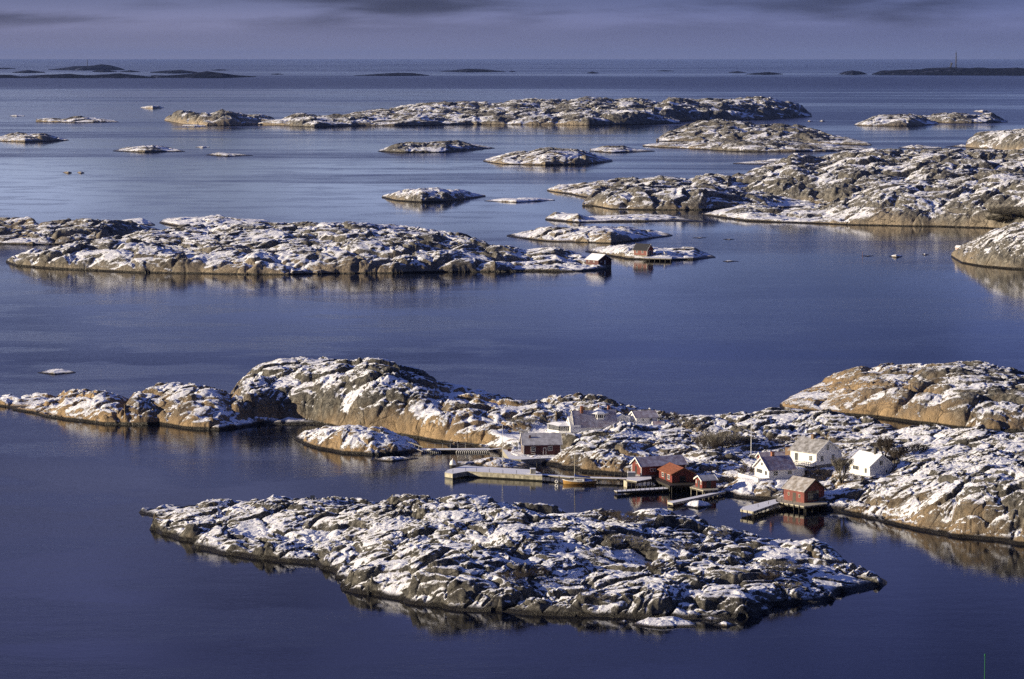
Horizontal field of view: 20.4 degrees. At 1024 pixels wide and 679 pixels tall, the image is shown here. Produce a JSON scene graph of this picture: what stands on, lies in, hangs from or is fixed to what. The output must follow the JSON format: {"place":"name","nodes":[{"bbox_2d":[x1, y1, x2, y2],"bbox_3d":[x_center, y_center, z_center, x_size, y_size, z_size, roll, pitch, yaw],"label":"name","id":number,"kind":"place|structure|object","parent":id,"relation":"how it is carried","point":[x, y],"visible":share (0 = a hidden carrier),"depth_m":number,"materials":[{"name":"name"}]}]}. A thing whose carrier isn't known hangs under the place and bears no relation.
{"place":"outdoors","nodes":[
{"label":"outdoors","id":0,"kind":"place"},
{"bbox_2d":[12,70,44,72],"bbox_3d":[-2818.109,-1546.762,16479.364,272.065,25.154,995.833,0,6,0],"label":"distant island","id":1,"kind":"structure","parent":0,"point":[27,71],"depth_m":16254.71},
{"bbox_2d":[0,73,154,77],"bbox_3d":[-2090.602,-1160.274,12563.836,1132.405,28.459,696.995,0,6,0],"label":"distant island","id":2,"kind":"structure","parent":0,"point":[117,75],"depth_m":12291.29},
{"bbox_2d":[0,216,156,244],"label":"island","id":3,"kind":"structure","parent":0,"point":[27,230],"depth_m":1402.35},
{"bbox_2d":[48,64,123,69],"bbox_3d":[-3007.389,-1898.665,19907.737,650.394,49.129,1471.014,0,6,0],"label":"distant island","id":4,"kind":"structure","parent":0,"point":[101,67],"depth_m":19596.56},
{"bbox_2d":[150,70,197,73],"bbox_3d":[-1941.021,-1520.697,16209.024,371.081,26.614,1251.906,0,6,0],"label":"distant island","id":5,"kind":"structure","parent":0,"point":[176,71],"depth_m":15925.38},
{"bbox_2d":[151,71,255,77],"bbox_3d":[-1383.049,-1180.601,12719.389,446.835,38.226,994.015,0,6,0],"label":"distant island","id":6,"kind":"structure","parent":0,"point":[206,74],"depth_m":12370.41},
{"bbox_2d":[0,356,556,444],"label":"island ridge","id":7,"kind":"structure","parent":0,"point":[401,400],"depth_m":701.76,"materials":[{"name":"stone"}]},
{"bbox_2d":[6,221,609,274],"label":"island","id":8,"kind":"structure","parent":0,"point":[294,248],"depth_m":1218.61,"materials":[{"name":"stone"}]},
{"bbox_2d":[585,253,612,267],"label":"boathouse","id":9,"kind":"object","parent":8,"relation":"on","point":[598,259],"visible":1,"depth_m":1221.75,"materials":[{"name":"wood"}]},
{"bbox_2d":[354,73,428,75],"bbox_3d":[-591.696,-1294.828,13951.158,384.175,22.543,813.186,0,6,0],"label":"distant island","id":10,"kind":"structure","parent":0,"point":[399,74],"depth_m":13769.98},
{"bbox_2d":[439,69,504,71],"bbox_3d":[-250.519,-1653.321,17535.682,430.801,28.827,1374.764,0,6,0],"label":"distant island","id":11,"kind":"structure","parent":0,"point":[472,70],"depth_m":17199.00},
{"bbox_2d":[164,96,811,126],"bbox_3d":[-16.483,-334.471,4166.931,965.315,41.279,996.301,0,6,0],"label":"island","id":12,"kind":"structure","parent":0,"point":[587,110],"depth_m":3910.28,"materials":[{"name":"stone"}]},
{"bbox_2d":[0,59,1023,678],"bbox_3d":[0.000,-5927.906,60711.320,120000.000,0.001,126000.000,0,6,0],"label":"water","id":13,"kind":"structure","parent":0,"point":[98,579],"depth_m":915.59,"materials":[{"name":"blue liquid"}]},
{"bbox_2d":[0,132,67,141],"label":"islet","id":14,"kind":"object","parent":13,"relation":"in","point":[19,137],"visible":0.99,"depth_m":3067.03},
{"bbox_2d":[38,369,74,374],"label":"skerry","id":15,"kind":"structure","parent":13,"relation":"in","point":[57,371],"depth_m":815.33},
{"bbox_2d":[36,116,117,122],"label":"islet","id":16,"kind":"object","parent":13,"relation":"in","point":[77,119],"visible":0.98,"depth_m":3957.32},
{"bbox_2d":[123,218,155,225],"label":"islet","id":17,"kind":"object","parent":13,"relation":"in","point":[142,221],"visible":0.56,"depth_m":1537.92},
{"bbox_2d":[113,145,185,152],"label":"islet","id":18,"kind":"object","parent":13,"relation":"in","point":[151,148],"visible":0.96,"depth_m":2724.88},
{"bbox_2d":[140,105,163,108],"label":"skerry","id":19,"kind":"structure","parent":13,"relation":"in","point":[152,107],"depth_m":5035.19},
{"bbox_2d":[159,214,271,226],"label":"islet","id":20,"kind":"object","parent":13,"relation":"in","point":[215,220],"visible":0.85,"depth_m":1531.09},
{"bbox_2d":[207,152,252,156],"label":"islet","id":21,"kind":"object","parent":13,"relation":"in","point":[222,154],"visible":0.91,"depth_m":2608.25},
{"bbox_2d":[294,425,421,455],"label":"islet","id":22,"kind":"object","parent":13,"relation":"in","point":[358,439],"visible":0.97,"depth_m":653.71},
{"bbox_2d":[370,456,417,461],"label":"islet","id":23,"kind":"object","parent":13,"relation":"in","point":[393,458],"visible":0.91,"depth_m":638.66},
{"bbox_2d":[382,187,485,201],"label":"islet","id":24,"kind":"object","parent":13,"relation":"in","point":[436,194],"visible":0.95,"depth_m":1793.10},
{"bbox_2d":[378,140,492,152],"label":"islet","id":25,"kind":"object","parent":13,"relation":"in","point":[434,146],"visible":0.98,"depth_m":2726.33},
{"bbox_2d":[421,443,489,452],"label":"pontoon","id":26,"kind":"object","parent":13,"relation":"on","point":[456,450],"visible":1,"depth_m":651.62,"materials":[{"name":"grey"}]},
{"bbox_2d":[445,465,541,480],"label":"breakwater","id":27,"kind":"object","parent":13,"relation":"in","point":[484,472],"visible":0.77,"depth_m":611.95,"materials":[{"name":"concrete"}]},
{"bbox_2d":[449,458,455,468],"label":"harbour light","id":28,"kind":"object","parent":27,"relation":"on","point":[452,464],"visible":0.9,"depth_m":618.42,"materials":[{"name":"white metal"}]},
{"bbox_2d":[456,457,535,468],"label":"islet","id":29,"kind":"object","parent":13,"relation":"in","point":[494,462],"visible":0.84,"depth_m":627.40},
{"bbox_2d":[486,197,554,201],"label":"skerry","id":30,"kind":"structure","parent":13,"relation":"in","point":[526,199],"depth_m":1785.82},
{"bbox_2d":[483,147,612,164],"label":"islet","id":31,"kind":"object","parent":13,"relation":"in","point":[552,156],"visible":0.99,"depth_m":2419.60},
{"bbox_2d":[562,448,596,484],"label":"sailboat","id":32,"kind":"object","parent":13,"relation":"on","point":[586,481],"visible":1,"depth_m":602.96,"materials":[{"name":"brown wood"}]},
{"bbox_2d":[542,474,626,482],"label":"walkway","id":33,"kind":"structure","parent":13,"relation":"in","point":[550,476],"depth_m":606.41,"materials":[{"name":"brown wood"}]},
{"bbox_2d":[547,469,614,476],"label":"handrail","id":34,"kind":"object","parent":33,"relation":"on","point":[581,472],"visible":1,"depth_m":608.32,"materials":[{"name":"brown wood"}]},
{"bbox_2d":[507,226,672,242],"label":"islet","id":35,"kind":"object","parent":13,"relation":"in","point":[597,234],"visible":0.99,"depth_m":1405.07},
{"bbox_2d":[590,146,654,152],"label":"islet","id":36,"kind":"object","parent":13,"relation":"in","point":[615,149],"visible":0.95,"depth_m":2723.90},
{"bbox_2d":[545,212,709,222],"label":"islet","id":37,"kind":"object","parent":13,"relation":"in","point":[566,217],"visible":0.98,"depth_m":1573.36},
{"bbox_2d":[624,480,636,487],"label":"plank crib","id":38,"kind":"object","parent":13,"relation":"in","point":[627,484],"visible":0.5,"depth_m":598.46,"materials":[{"name":"brown wood"}]},
{"bbox_2d":[626,475,651,488],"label":"storehouse platform","id":39,"kind":"structure","parent":13,"relation":"in","point":[637,479],"depth_m":598.12,"materials":[{"name":"grey wood"}]},
{"bbox_2d":[627,471,635,476],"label":"fish bin","id":40,"kind":"object","parent":39,"relation":"on","point":[631,474],"visible":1,"depth_m":601.75,"materials":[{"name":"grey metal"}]},
{"bbox_2d":[614,486,668,494],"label":"jetty","id":41,"kind":"object","parent":13,"relation":"in","point":[649,490],"visible":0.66,"depth_m":590.68,"materials":[{"name":"grey wood"}]},
{"bbox_2d":[585,244,715,260],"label":"islet","id":42,"kind":"object","parent":13,"relation":"in","point":[681,253],"visible":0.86,"depth_m":1286.36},
{"bbox_2d":[632,243,653,256],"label":"cabin","id":43,"kind":"object","parent":42,"relation":"on","point":[642,250],"visible":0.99,"depth_m":1273.49,"materials":[{"name":"wood"}]},
{"bbox_2d":[642,256,671,261],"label":"cabin deck","id":44,"kind":"structure","parent":13,"relation":"in","point":[658,258],"depth_m":1261.43,"materials":[{"name":"grey wood"}]},
{"bbox_2d":[632,616,696,627],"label":"islet","id":45,"kind":"object","parent":13,"relation":"in","point":[666,622],"visible":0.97,"depth_m":453.05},
{"bbox_2d":[651,477,696,492],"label":"boathouse platform","id":46,"kind":"structure","parent":13,"relation":"in","point":[660,481],"depth_m":594.18,"materials":[{"name":"brown wood"}]},
{"bbox_2d":[657,462,696,482],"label":"boathouse","id":47,"kind":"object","parent":46,"relation":"on","point":[671,472],"visible":0.98,"depth_m":595.92,"materials":[{"name":"wood"}]},
{"bbox_2d":[667,490,724,504],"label":"dock","id":48,"kind":"object","parent":13,"relation":"in","point":[688,499],"visible":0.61,"depth_m":579.52,"materials":[{"name":"grey wood"}]},
{"bbox_2d":[690,485,717,496],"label":"shed platform","id":49,"kind":"structure","parent":13,"relation":"in","point":[703,490],"depth_m":586.64,"materials":[{"name":"brown wood"}]},
{"bbox_2d":[693,474,717,488],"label":"shed","id":50,"kind":"structure","parent":49,"relation":"on","point":[705,481],"depth_m":588.32,"materials":[{"name":"wood"}]},
{"bbox_2d":[698,617,729,621],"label":"islet","id":51,"kind":"object","parent":13,"relation":"in","point":[710,619],"visible":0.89,"depth_m":457.55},
{"bbox_2d":[713,621,737,626],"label":"islet","id":52,"kind":"object","parent":13,"relation":"in","point":[724,624],"visible":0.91,"depth_m":452.95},
{"bbox_2d":[733,159,779,163],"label":"islet","id":53,"kind":"object","parent":13,"relation":"in","point":[769,161],"visible":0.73,"depth_m":2414.00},
{"bbox_2d":[740,499,778,517],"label":"jetty","id":54,"kind":"object","parent":13,"relation":"in","point":[752,509],"visible":0.71,"depth_m":565.37,"materials":[{"name":"grey wood"}]},
{"bbox_2d":[776,497,826,512],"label":"boathouse platform","id":55,"kind":"structure","parent":13,"relation":"in","point":[804,506],"depth_m":569.17,"materials":[{"name":"grey wood"}]},
{"bbox_2d":[781,475,826,502],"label":"boathouse","id":56,"kind":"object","parent":55,"relation":"on","point":[801,489],"visible":1,"depth_m":571.74,"materials":[{"name":"red wood"}]},
{"bbox_2d":[808,490,818,500],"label":"door","id":57,"kind":"structure","parent":56,"relation":"in","point":[812,495],"depth_m":571.20,"materials":[{"name":"grey wood"}]},
{"bbox_2d":[854,113,938,125],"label":"islet","id":58,"kind":"object","parent":13,"relation":"in","point":[909,119],"visible":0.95,"depth_m":3768.44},
{"bbox_2d":[900,145,941,148],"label":"islet","id":59,"kind":"object","parent":13,"relation":"in","point":[916,147],"visible":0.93,"depth_m":2814.11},
{"bbox_2d":[922,112,1007,122],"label":"islet","id":60,"kind":"object","parent":13,"relation":"in","point":[957,117],"visible":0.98,"depth_m":3928.06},
{"bbox_2d":[951,221,1023,268],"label":"headland","id":61,"kind":"structure","parent":13,"relation":"in","point":[1002,247],"depth_m":1233.49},
{"bbox_2d":[966,128,1023,149],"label":"islet","id":62,"kind":"object","parent":13,"relation":"in","point":[1013,139],"visible":0.94,"depth_m":2814.22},
{"bbox_2d":[0,0,1023,58],"label":"sky","id":63,"kind":"structure","parent":0,"point":[29,29],"materials":[{"name":"blue"}]},
{"bbox_2d":[139,494,886,618],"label":"island","id":64,"kind":"structure","parent":0,"point":[454,552],"depth_m":495.28,"materials":[{"name":"stone"}]},
{"bbox_2d":[495,571,526,580],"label":"shrub","id":65,"kind":"object","parent":64,"relation":"on","point":[507,574],"visible":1,"depth_m":472.47,"materials":[{"name":"brown plant"}]},
{"bbox_2d":[511,564,549,577],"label":"shrub","id":66,"kind":"object","parent":64,"relation":"on","point":[542,569],"visible":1,"depth_m":476.31,"materials":[{"name":"brown plant"}]},
{"bbox_2d":[582,549,604,556],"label":"shrub","id":67,"kind":"object","parent":64,"relation":"on","point":[598,552],"visible":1,"depth_m":489.96,"materials":[{"name":"brown plant"}]},
{"bbox_2d":[585,592,609,600],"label":"shrub","id":68,"kind":"object","parent":64,"relation":"on","point":[598,598],"visible":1,"depth_m":462.62,"materials":[{"name":"brown plant"}]},
{"bbox_2d":[598,509,619,516],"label":"shrub","id":69,"kind":"object","parent":64,"relation":"on","point":[606,512],"visible":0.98,"depth_m":520.75,"materials":[{"name":"brown plant"}]},
{"bbox_2d":[604,534,645,547],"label":"shrub","id":70,"kind":"object","parent":64,"relation":"on","point":[635,540],"visible":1,"depth_m":497.85,"materials":[{"name":"brown plant"}]},
{"bbox_2d":[608,510,648,522],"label":"shrub","id":71,"kind":"object","parent":64,"relation":"on","point":[618,516],"visible":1,"depth_m":514.38,"materials":[{"name":"brown plant"}]},
{"bbox_2d":[631,543,655,551],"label":"shrub","id":72,"kind":"object","parent":64,"relation":"on","point":[638,545],"visible":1,"depth_m":496.03,"materials":[{"name":"brown plant"}]},
{"bbox_2d":[646,518,659,527],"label":"shrub","id":73,"kind":"object","parent":64,"relation":"on","point":[656,523],"visible":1,"depth_m":514.11,"materials":[{"name":"brown plant"}]},
{"bbox_2d":[644,561,666,570],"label":"shrub","id":74,"kind":"object","parent":64,"relation":"on","point":[649,565],"visible":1,"depth_m":483.07,"materials":[{"name":"brown plant"}]},
{"bbox_2d":[669,542,693,549],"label":"shrub","id":75,"kind":"object","parent":64,"relation":"on","point":[685,546],"visible":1,"depth_m":496.90,"materials":[{"name":"brown plant"}]},
{"bbox_2d":[703,529,730,535],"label":"shrub","id":76,"kind":"object","parent":64,"relation":"on","point":[724,531],"visible":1,"depth_m":511.67,"materials":[{"name":"brown plant"}]},
{"bbox_2d":[753,570,780,579],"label":"shrub","id":77,"kind":"object","parent":64,"relation":"on","point":[773,576],"visible":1,"depth_m":476.94,"materials":[{"name":"plant"}]},
{"bbox_2d":[756,560,801,570],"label":"shrub","id":78,"kind":"object","parent":64,"relation":"on","point":[771,562],"visible":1,"depth_m":484.53,"materials":[{"name":"plant"}]},
{"bbox_2d":[776,581,803,587],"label":"shrub","id":79,"kind":"object","parent":64,"relation":"on","point":[794,585],"visible":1,"depth_m":474.72,"materials":[{"name":"brown plant"}]},
{"bbox_2d":[681,500,712,507],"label":"boat","id":80,"kind":"object","parent":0,"point":[697,504],"visible":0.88,"depth_m":572.80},
{"bbox_2d":[425,392,1023,544],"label":"village island","id":81,"kind":"structure","parent":0,"point":[962,482],"depth_m":606.84,"materials":[{"name":"stone"}]},
{"bbox_2d":[506,416,538,424],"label":"shrub","id":82,"kind":"object","parent":81,"relation":"on","point":[524,420],"visible":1,"depth_m":666.04,"materials":[{"name":"brown plant"}]},
{"bbox_2d":[512,400,538,405],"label":"shrub","id":83,"kind":"object","parent":81,"relation":"on","point":[524,403],"visible":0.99,"depth_m":688.16,"materials":[{"name":"brown plant"}]},
{"bbox_2d":[503,449,550,463],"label":"quay","id":84,"kind":"structure","parent":81,"relation":"on","point":[526,459],"depth_m":633.50,"materials":[{"name":"concrete"}]},
{"bbox_2d":[519,433,562,454],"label":"quay house","id":85,"kind":"structure","parent":84,"relation":"on","point":[543,443],"depth_m":638.94,"materials":[{"name":"wood"}]},
{"bbox_2d":[546,405,617,432],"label":"villa","id":86,"kind":"object","parent":81,"relation":"on","point":[580,420],"visible":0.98,"depth_m":658.06,"materials":[{"name":"wood"}]},
{"bbox_2d":[607,406,630,422],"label":"house wing","id":87,"kind":"structure","parent":81,"relation":"on","point":[621,417],"depth_m":660.19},
{"bbox_2d":[628,410,659,423],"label":"white house","id":88,"kind":"structure","parent":81,"relation":"on","point":[643,417],"depth_m":660.19,"materials":[{"name":"wood"}]},
{"bbox_2d":[651,421,664,424],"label":"garden shed","id":89,"kind":"structure","parent":81,"relation":"on","point":[658,422],"depth_m":658.00,"materials":[{"name":"wood"}]},
{"bbox_2d":[629,455,687,476],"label":"storehouse","id":90,"kind":"structure","parent":81,"relation":"on","point":[647,466],"depth_m":604.28,"materials":[{"name":"wood"}]},
{"bbox_2d":[657,411,680,420],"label":"shrub","id":91,"kind":"object","parent":81,"relation":"on","point":[674,416],"visible":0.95,"depth_m":663.10,"materials":[{"name":"brown plant"}]},
{"bbox_2d":[669,417,694,427],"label":"shrub","id":92,"kind":"object","parent":81,"relation":"on","point":[677,421],"visible":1,"depth_m":654.97,"materials":[{"name":"brown plant"}]},
{"bbox_2d":[693,437,724,449],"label":"shrub","id":93,"kind":"object","parent":81,"relation":"on","point":[705,440],"visible":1,"depth_m":628.35,"materials":[{"name":"brown plant"}]},
{"bbox_2d":[694,427,746,447],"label":"shrub","id":94,"kind":"object","parent":81,"relation":"on","point":[711,436],"visible":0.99,"depth_m":631.54,"materials":[{"name":"brown plant"}]},
{"bbox_2d":[724,436,751,446],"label":"shrub","id":95,"kind":"object","parent":81,"relation":"on","point":[743,441],"visible":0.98,"depth_m":632.77,"materials":[{"name":"brown plant"}]},
{"bbox_2d":[735,465,754,473],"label":"shrub","id":96,"kind":"object","parent":81,"relation":"on","point":[742,469],"visible":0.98,"depth_m":601.22,"materials":[{"name":"brown plant"}]},
{"bbox_2d":[755,451,784,459],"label":"outbuilding","id":97,"kind":"structure","parent":81,"relation":"on","point":[765,454],"depth_m":604.11,"materials":[{"name":"wood"}]},
{"bbox_2d":[738,451,804,481],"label":"white cottage","id":98,"kind":"structure","parent":81,"relation":"on","point":[772,467],"depth_m":592.86,"materials":[{"name":"wood"}]},
{"bbox_2d":[763,435,795,442],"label":"shrub","id":99,"kind":"object","parent":81,"relation":"on","point":[788,438],"visible":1,"depth_m":639.27,"materials":[{"name":"brown plant"}]},
{"bbox_2d":[805,468,820,474],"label":"shrub","id":100,"kind":"object","parent":81,"relation":"on","point":[807,471],"visible":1,"depth_m":593.83,"materials":[{"name":"brown plant"}]},
{"bbox_2d":[785,434,841,468],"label":"white house","id":101,"kind":"structure","parent":81,"relation":"on","point":[813,452],"depth_m":599.10,"materials":[{"name":"wood"}]},
{"bbox_2d":[830,455,853,483],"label":"tree","id":102,"kind":"object","parent":81,"relation":"on","point":[839,464],"visible":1,"depth_m":582.05,"materials":[{"name":"brown plant"}]},
{"bbox_2d":[836,474,864,479],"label":"shrub","id":103,"kind":"object","parent":81,"relation":"on","point":[856,476],"visible":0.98,"depth_m":585.43,"materials":[{"name":"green plant"}]},
{"bbox_2d":[848,447,893,475],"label":"white house","id":104,"kind":"structure","parent":81,"relation":"on","point":[866,463],"depth_m":588.23,"materials":[{"name":"wood"}]},
{"bbox_2d":[873,435,893,455],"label":"tree","id":105,"kind":"object","parent":81,"relation":"on","point":[885,443],"visible":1,"depth_m":602.31,"materials":[{"name":"brown plant"}]},
{"bbox_2d":[888,447,906,467],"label":"tree","id":106,"kind":"object","parent":81,"relation":"on","point":[895,452],"visible":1,"depth_m":587.40,"materials":[{"name":"brown plant"}]},
{"bbox_2d":[897,442,929,453],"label":"shrub","id":107,"kind":"object","parent":81,"relation":"on","point":[913,447],"visible":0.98,"depth_m":603.67,"materials":[{"name":"brown plant"}]},
{"bbox_2d":[643,118,871,151],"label":"island","id":108,"kind":"structure","parent":0,"point":[720,134],"depth_m":2986.91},
{"bbox_2d":[750,72,780,74],"bbox_3d":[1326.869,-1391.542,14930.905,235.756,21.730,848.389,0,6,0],"label":"distant island","id":109,"kind":"structure","parent":0,"point":[767,73],"depth_m":14713.86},
{"bbox_2d":[547,148,1023,228],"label":"island","id":110,"kind":"structure","parent":0,"point":[950,187],"depth_m":1714.22,"materials":[{"name":"stone"}]},
{"bbox_2d":[984,215,1013,221],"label":"shrub","id":111,"kind":"object","parent":110,"relation":"on","point":[997,218],"visible":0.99,"depth_m":1492.27,"materials":[{"name":"plant"}]},
{"bbox_2d":[984,206,1023,217],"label":"shrub","id":112,"kind":"object","parent":110,"relation":"on","point":[999,210],"visible":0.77,"depth_m":1487.27,"materials":[{"name":"plant"}]},
{"bbox_2d":[840,70,865,74],"bbox_3d":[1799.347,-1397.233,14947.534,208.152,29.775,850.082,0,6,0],"label":"distant island","id":113,"kind":"structure","parent":0,"point":[851,72],"depth_m":14712.70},
{"bbox_2d":[779,360,1023,431],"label":"hill","id":114,"kind":"structure","parent":0,"point":[964,394],"depth_m":717.58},
{"bbox_2d":[872,67,1023,75],"bbox_3d":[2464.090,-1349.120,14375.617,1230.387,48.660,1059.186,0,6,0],"label":"distant island","id":115,"kind":"structure","parent":0,"point":[976,71],"depth_m":14222.48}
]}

